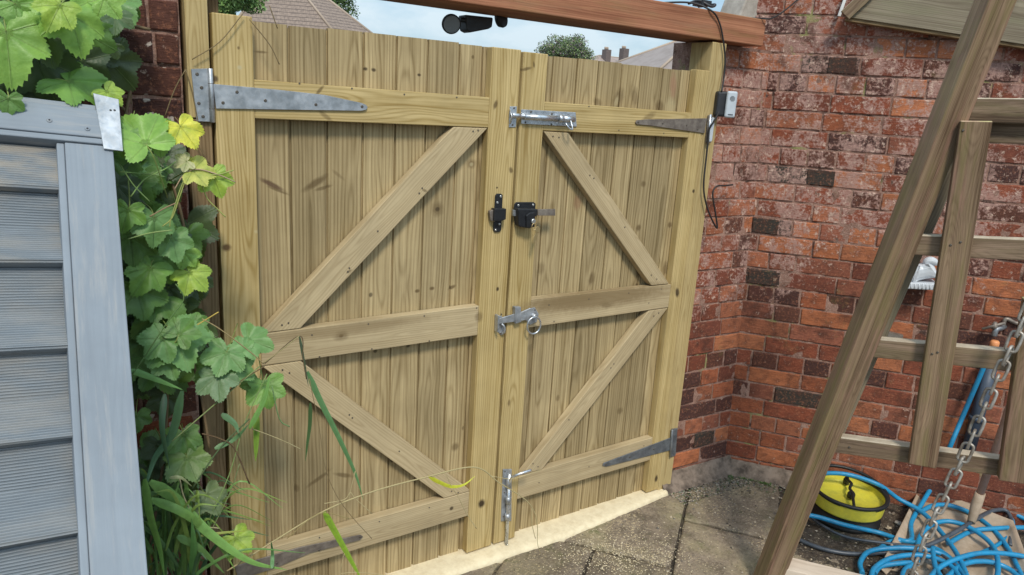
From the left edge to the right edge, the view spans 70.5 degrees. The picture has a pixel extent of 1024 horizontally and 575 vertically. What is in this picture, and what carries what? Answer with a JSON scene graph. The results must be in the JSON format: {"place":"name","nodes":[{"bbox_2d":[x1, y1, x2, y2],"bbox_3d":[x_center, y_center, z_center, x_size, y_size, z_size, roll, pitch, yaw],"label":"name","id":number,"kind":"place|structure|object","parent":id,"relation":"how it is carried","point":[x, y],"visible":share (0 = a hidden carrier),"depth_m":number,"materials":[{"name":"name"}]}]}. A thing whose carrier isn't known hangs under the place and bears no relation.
{"place":"outdoors","nodes":[
{"label":"outdoors","id":0,"kind":"place"},
{"bbox_2d":[236,0,723,56],"label":"sky","id":1,"kind":"structure","parent":0,"point":[379,16],"materials":[{"name":"white"}]},
{"bbox_2d":[461,477,840,574],"bbox_3d":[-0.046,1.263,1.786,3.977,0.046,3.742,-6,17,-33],"label":"paving","id":2,"kind":"structure","parent":0,"point":[744,558],"depth_m":2.87,"materials":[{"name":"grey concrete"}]},
{"bbox_2d":[63,0,206,574],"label":"brick wall","id":3,"kind":"structure","parent":2,"relation":"on","point":[156,48],"depth_m":1.76,"materials":[{"name":"red brick"}]},
{"bbox_2d":[0,0,298,560],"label":"grape vine","id":4,"kind":"object","parent":3,"relation":"attached to","point":[72,52],"visible":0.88,"depth_m":1.58,"materials":[{"name":"green plant"}]},
{"bbox_2d":[178,0,230,574],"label":"gate post","id":5,"kind":"object","parent":2,"relation":"on","point":[194,27],"visible":0.32,"depth_m":1.89,"materials":[{"name":"beige wood"}]},
{"bbox_2d":[131,6,279,163],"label":"dry twigs","id":6,"kind":"object","parent":5,"relation":"attached to","point":[201,54],"visible":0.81,"depth_m":1.80,"materials":[{"name":"brown plant"}]},
{"bbox_2d":[191,12,521,574],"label":"gate leaf","id":7,"kind":"object","parent":5,"relation":"attached to","point":[364,205],"visible":0.97,"depth_m":2.23,"materials":[{"name":"wood"}]},
{"bbox_2d":[385,489,667,574],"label":"threshold strip","id":8,"kind":"object","parent":2,"relation":"on","point":[560,528],"visible":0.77,"depth_m":2.82,"materials":[{"name":"beige concrete"}]},
{"bbox_2d":[657,42,726,489],"bbox_3d":[0.706,-0.008,3.055,0.078,1.945,0.110,-6,17,-33],"label":"gate post","id":9,"kind":"object","parent":2,"relation":"on","point":[708,56],"visible":0.5,"depth_m":2.96,"materials":[{"name":"beige wood"}]},
{"bbox_2d":[491,52,712,545],"bbox_3d":[0.362,0.081,2.763,0.987,1.801,0.123,-6,17,-33],"label":"gate leaf","id":10,"kind":"object","parent":9,"relation":"attached to","point":[605,165],"visible":0.98,"depth_m":2.75,"materials":[{"name":"brown wood"}]},
{"bbox_2d":[531,223,539,242],"bbox_3d":[0.079,-0.183,2.435,0.037,0.068,0.005,-6,17,-33],"label":"key","id":11,"kind":"object","parent":10,"relation":"hanging from","point":[537,229],"visible":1,"depth_m":2.44,"materials":[{"name":"gold metal"}]},
{"bbox_2d":[709,117,713,141],"bbox_3d":[0.778,-0.617,2.831,0.020,0.093,0.008,-6,17,-33],"label":"hinge plate","id":12,"kind":"object","parent":9,"relation":"attached to","point":[711,133],"visible":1,"depth_m":2.83,"materials":[{"name":"silver metal"}]},
{"bbox_2d":[713,91,737,117],"bbox_3d":[0.828,-0.713,2.820,0.074,0.100,0.057,2,14,-8],"label":"doorbell box","id":13,"kind":"object","parent":9,"relation":"attached to","point":[725,104],"visible":1,"depth_m":2.80,"materials":[{"name":"white plastic"}]},
{"bbox_2d":[703,111,732,228],"bbox_3d":[0.851,-0.470,2.938,0.032,0.468,0.252,17,20,42],"label":"cable","id":14,"kind":"object","parent":13,"relation":"hanging from","point":[715,187],"visible":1,"depth_m":2.90,"materials":[{"name":"black rubber"}]},
{"bbox_2d":[512,475,968,574],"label":"loose debris","id":15,"kind":"object","parent":2,"relation":"on","point":[726,482],"visible":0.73,"depth_m":2.97,"materials":[{"name":"grey gravel"}]},
{"bbox_2d":[728,475,779,489],"bbox_3d":[1.202,0.912,3.341,0.410,0.012,0.063,8,15,18],"label":"moss","id":16,"kind":"object","parent":2,"relation":"on","point":[762,482],"visible":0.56,"depth_m":3.38,"materials":[{"name":"green plant"}]},
{"bbox_2d":[753,0,1023,574],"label":"timber frame","id":17,"kind":"object","parent":2,"relation":"on","point":[965,126],"visible":1,"depth_m":2.21,"materials":[{"name":"brown wood"}]},
{"bbox_2d":[905,302,1023,574],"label":"chain","id":18,"kind":"object","parent":17,"relation":"hanging from","point":[1018,332],"visible":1,"depth_m":2.19,"materials":[{"name":"metal"}]},
{"bbox_2d":[869,552,960,574],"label":"hose","id":19,"kind":"object","parent":2,"relation":"on","point":[877,565],"visible":0.93,"depth_m":2.77,"materials":[{"name":"blue plastic"}]},
{"bbox_2d":[778,487,1023,574],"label":"soil bed","id":20,"kind":"object","parent":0,"point":[808,554],"visible":0.22,"depth_m":2.94,"materials":[{"name":"brown soil"}]},
{"bbox_2d":[662,0,1023,530],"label":"brick wall","id":21,"kind":"structure","parent":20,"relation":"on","point":[817,138],"depth_m":3.11,"materials":[{"name":"red brick"}]},
{"bbox_2d":[382,0,765,46],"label":"overhead beam","id":22,"kind":"structure","parent":21,"relation":"attached to","point":[662,20],"depth_m":2.52,"materials":[{"name":"brown wood"}]},
{"bbox_2d":[442,14,507,33],"bbox_3d":[-0.119,-0.874,2.383,0.264,0.100,0.055,-7,18,-37],"label":"security light","id":23,"kind":"object","parent":22,"relation":"attached to","point":[452,23],"visible":0.94,"depth_m":2.35,"materials":[{"name":"black plastic"}]},
{"bbox_2d":[668,1,725,91],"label":"cable","id":24,"kind":"object","parent":22,"relation":"attached to","point":[709,9],"visible":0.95,"depth_m":2.73,"materials":[{"name":"black plastic"}]},
{"bbox_2d":[688,0,715,7],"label":"junction box","id":25,"kind":"object","parent":22,"relation":"on","point":[708,3],"visible":0.93,"depth_m":2.72,"materials":[{"name":"black plastic"}]},
{"bbox_2d":[752,0,797,19],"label":"cable","id":26,"kind":"object","parent":22,"relation":"attached to","point":[779,13],"visible":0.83,"depth_m":2.90,"materials":[{"name":"black plastic"}]},
{"bbox_2d":[720,0,757,16],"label":"coping stone","id":27,"kind":"object","parent":21,"relation":"attached to","point":[747,8],"visible":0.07,"depth_m":3.02,"materials":[{"name":"beige stone"}]},
{"bbox_2d":[838,0,845,16],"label":"white trim","id":28,"kind":"structure","parent":21,"relation":"attached to","point":[842,7],"depth_m":2.90,"materials":[{"name":"paint"}]},
{"bbox_2d":[887,331,902,337],"bbox_3d":[1.609,0.197,3.116,0.126,0.031,0.030,8,15,18],"label":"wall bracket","id":29,"kind":"object","parent":21,"relation":"attached to","point":[894,334],"depth_m":3.10,"materials":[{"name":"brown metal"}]},
{"bbox_2d":[908,257,937,289],"bbox_3d":[1.675,-0.064,2.984,0.140,0.137,0.113,8,15,18],"label":"duck ornament","id":30,"kind":"object","parent":21,"relation":"attached to","point":[925,272],"visible":0.6,"depth_m":2.95,"materials":[{"name":"white ceramic"}]},
{"bbox_2d":[841,0,1023,49],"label":"sloping board","id":31,"kind":"object","parent":21,"relation":"attached to","point":[944,18],"visible":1,"depth_m":2.79,"materials":[{"name":"beige wood"}]},
{"bbox_2d":[963,369,996,450],"bbox_3d":[1.963,0.491,3.041,0.063,0.430,0.062,-6,17,-33],"label":"waste pipe","id":32,"kind":"object","parent":21,"relation":"attached to","point":[987,380],"visible":0.39,"depth_m":3.03,"materials":[{"name":"grey plastic"}]},
{"bbox_2d":[982,317,1017,346],"bbox_3d":[2.001,0.185,2.959,0.174,0.131,0.061,2,14,-6],"label":"garden tap","id":33,"kind":"object","parent":21,"relation":"attached to","point":[996,327],"visible":0.89,"depth_m":2.94,"materials":[{"name":"metal"}]},
{"bbox_2d":[947,368,985,447],"bbox_3d":[1.928,0.572,3.105,0.081,0.573,0.240,12,17,30],"label":"hose","id":34,"kind":"object","parent":33,"relation":"attached to","point":[966,407],"visible":0.62,"depth_m":3.03,"materials":[{"name":"blue plastic"}]},
{"bbox_2d":[811,475,888,533],"bbox_3d":[1.438,0.923,3.119,0.312,0.141,0.318,-6,17,-33],"label":"yellow drum","id":35,"kind":"object","parent":20,"relation":"on","point":[859,502],"visible":0.75,"depth_m":3.06,"materials":[{"name":"plastic"}]},
{"bbox_2d":[819,464,889,511],"bbox_3d":[1.446,0.859,3.114,0.326,0.055,0.324,-6,17,-33],"label":"black ring","id":36,"kind":"object","parent":35,"relation":"on","point":[854,470],"visible":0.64,"depth_m":3.22,"materials":[{"name":"rubber"}]},
{"bbox_2d":[809,489,931,543],"bbox_3d":[1.635,0.915,3.082,0.950,0.179,0.329,-2,15,-21],"label":"hose","id":37,"kind":"object","parent":20,"relation":"on","point":[879,532],"visible":0.62,"depth_m":2.99,"materials":[{"name":"blue plastic"}]},
{"bbox_2d":[810,518,956,565],"bbox_3d":[1.479,1.014,2.916,0.154,0.044,0.737,-10,19,-42],"label":"hose","id":38,"kind":"object","parent":20,"relation":"on","point":[859,539],"visible":0.61,"depth_m":2.92,"materials":[{"name":"blue rubber"}]},
{"bbox_2d":[875,560,913,574],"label":"hose","id":39,"kind":"object","parent":20,"relation":"on","point":[907,564],"visible":0.77,"depth_m":2.76,"materials":[{"name":"blue plastic"}]},
{"bbox_2d":[894,520,901,525],"bbox_3d":[1.654,1.008,3.102,0.034,0.016,0.036,-6,17,-33],"label":"stone","id":40,"kind":"object","parent":20,"relation":"on","point":[896,522],"visible":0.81,"depth_m":3.10,"materials":[{"name":"grey stone"}]},
{"bbox_2d":[799,508,1013,555],"bbox_3d":[1.638,0.999,2.965,1.013,0.091,0.228,2,14,-7],"label":"hose","id":41,"kind":"object","parent":20,"relation":"on","point":[928,544],"visible":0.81,"depth_m":2.89,"materials":[{"name":"grey rubber"}]},
{"bbox_2d":[857,545,958,574],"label":"hose","id":42,"kind":"object","parent":20,"relation":"on","point":[864,555],"visible":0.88,"depth_m":2.83,"materials":[{"name":"blue plastic"}]},
{"bbox_2d":[878,538,964,574],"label":"hose","id":43,"kind":"object","parent":20,"relation":"on","point":[960,570],"visible":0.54,"depth_m":2.87,"materials":[{"name":"blue plastic"}]},
{"bbox_2d":[826,471,968,574],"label":"hose","id":44,"kind":"object","parent":43,"relation":"on","point":[941,532],"visible":0.8,"depth_m":3.12,"materials":[{"name":"blue plastic"}]},
{"bbox_2d":[921,558,931,564],"bbox_3d":[1.633,1.069,2.843,0.055,0.024,0.054,-6,17,-33],"label":"stone","id":45,"kind":"object","parent":20,"relation":"on","point":[928,561],"visible":0.23,"depth_m":2.82,"materials":[{"name":"grey stone"}]},
{"bbox_2d":[929,545,942,574],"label":"hose","id":46,"kind":"object","parent":20,"relation":"on","point":[934,559],"visible":1,"depth_m":2.76,"materials":[{"name":"blue plastic"}]},
{"bbox_2d":[942,567,950,573],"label":"stone","id":47,"kind":"object","parent":20,"relation":"on","point":[946,570],"visible":0.5,"depth_m":2.78,"materials":[{"name":"grey stone"}]},
{"bbox_2d":[881,403,1023,574],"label":"shovel","id":48,"kind":"object","parent":20,"relation":"on","point":[971,542],"visible":0.52,"depth_m":2.97,"materials":[{"name":"beige plastic"}]},
{"bbox_2d":[915,519,1000,574],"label":"hose","id":49,"kind":"object","parent":48,"relation":"on","point":[985,538],"visible":0.69,"depth_m":2.93,"materials":[{"name":"blue plastic"}]},
{"bbox_2d":[922,502,1023,574],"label":"hose","id":50,"kind":"object","parent":48,"relation":"on","point":[999,536],"visible":0.69,"depth_m":3.03,"materials":[{"name":"blue plastic"}]},
{"bbox_2d":[946,559,1019,574],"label":"hose","id":51,"kind":"object","parent":48,"relation":"on","point":[1012,571],"visible":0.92,"depth_m":2.77,"materials":[{"name":"blue plastic"}]},
{"bbox_2d":[946,525,1023,544],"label":"hose","id":52,"kind":"object","parent":48,"relation":"on","point":[958,537],"visible":0.82,"depth_m":2.99,"materials":[{"name":"blue plastic"}]},
{"bbox_2d":[964,518,1014,559],"bbox_3d":[1.963,1.022,2.949,0.521,0.036,0.063,-9,19,-40],"label":"hose","id":53,"kind":"object","parent":48,"relation":"on","point":[998,544],"visible":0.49,"depth_m":2.91,"materials":[{"name":"blue plastic"}]},
{"bbox_2d":[929,550,1023,574],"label":"hose","id":54,"kind":"object","parent":20,"relation":"on","point":[945,563],"visible":1,"depth_m":2.79,"materials":[{"name":"blue plastic"}]},
{"bbox_2d":[1016,514,1023,520],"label":"hose","id":55,"kind":"object","parent":20,"relation":"on","point":[1021,517],"visible":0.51,"depth_m":3.10,"materials":[{"name":"blue plastic"}]},
{"label":"ground","id":56,"kind":"structure","parent":0,"visible":0},
{"bbox_2d":[0,93,147,574],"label":"shed","id":57,"kind":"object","parent":56,"relation":"on","point":[70,496],"visible":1,"depth_m":1.24,"materials":[{"name":"wood"}]},
{"bbox_2d":[218,0,268,14],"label":"tree","id":58,"kind":"object","parent":56,"relation":"on","point":[232,7],"visible":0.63,"depth_m":19.86,"materials":[{"name":"green plant"}]},
{"bbox_2d":[131,335,371,574],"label":"grass tuft","id":59,"kind":"object","parent":56,"relation":"on","point":[194,531],"visible":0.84,"depth_m":1.74,"materials":[{"name":"green plant"}]},
{"bbox_2d":[253,413,259,460],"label":"couch grass","id":60,"kind":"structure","parent":59,"relation":"hanging from","point":[256,426],"depth_m":1.79,"materials":[{"name":"green plant"}]},
{"bbox_2d":[305,403,311,460],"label":"couch grass","id":61,"kind":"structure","parent":59,"relation":"hanging from","point":[309,422],"depth_m":1.98,"materials":[{"name":"green plant"}]},
{"bbox_2d":[299,336,362,497],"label":"couch grass","id":62,"kind":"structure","parent":59,"relation":"hanging from","point":[319,399],"depth_m":1.94,"materials":[{"name":"green plant"}]},
{"bbox_2d":[227,466,541,574],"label":"dry grass","id":63,"kind":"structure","parent":59,"relation":"attached to","point":[333,528],"depth_m":2.03,"materials":[{"name":"yellow plant"}]},
{"bbox_2d":[239,0,372,32],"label":"house","id":64,"kind":"structure","parent":56,"relation":"on","point":[320,14],"depth_m":45.35,"materials":[{"name":"brown tile"}]},
{"bbox_2d":[332,0,359,18],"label":"tree","id":65,"kind":"object","parent":56,"relation":"on","point":[348,7],"visible":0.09,"depth_m":60.57,"materials":[{"name":"green plant"}]},
{"bbox_2d":[533,33,596,59],"bbox_3d":[3.097,-11.252,40.375,3.250,5.605,3.632,-6,17,-33],"label":"tree","id":66,"kind":"object","parent":56,"relation":"on","point":[572,47],"visible":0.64,"depth_m":39.38,"materials":[{"name":"green plant"}]},
{"bbox_2d":[591,46,628,61],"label":"house","id":67,"kind":"structure","parent":56,"relation":"on","point":[606,56],"depth_m":98.72,"materials":[{"name":"brick"}]},
{"bbox_2d":[615,41,684,68],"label":"house","id":68,"kind":"structure","parent":56,"relation":"on","point":[660,56],"depth_m":43.15,"materials":[{"name":"tile"}]}
]}

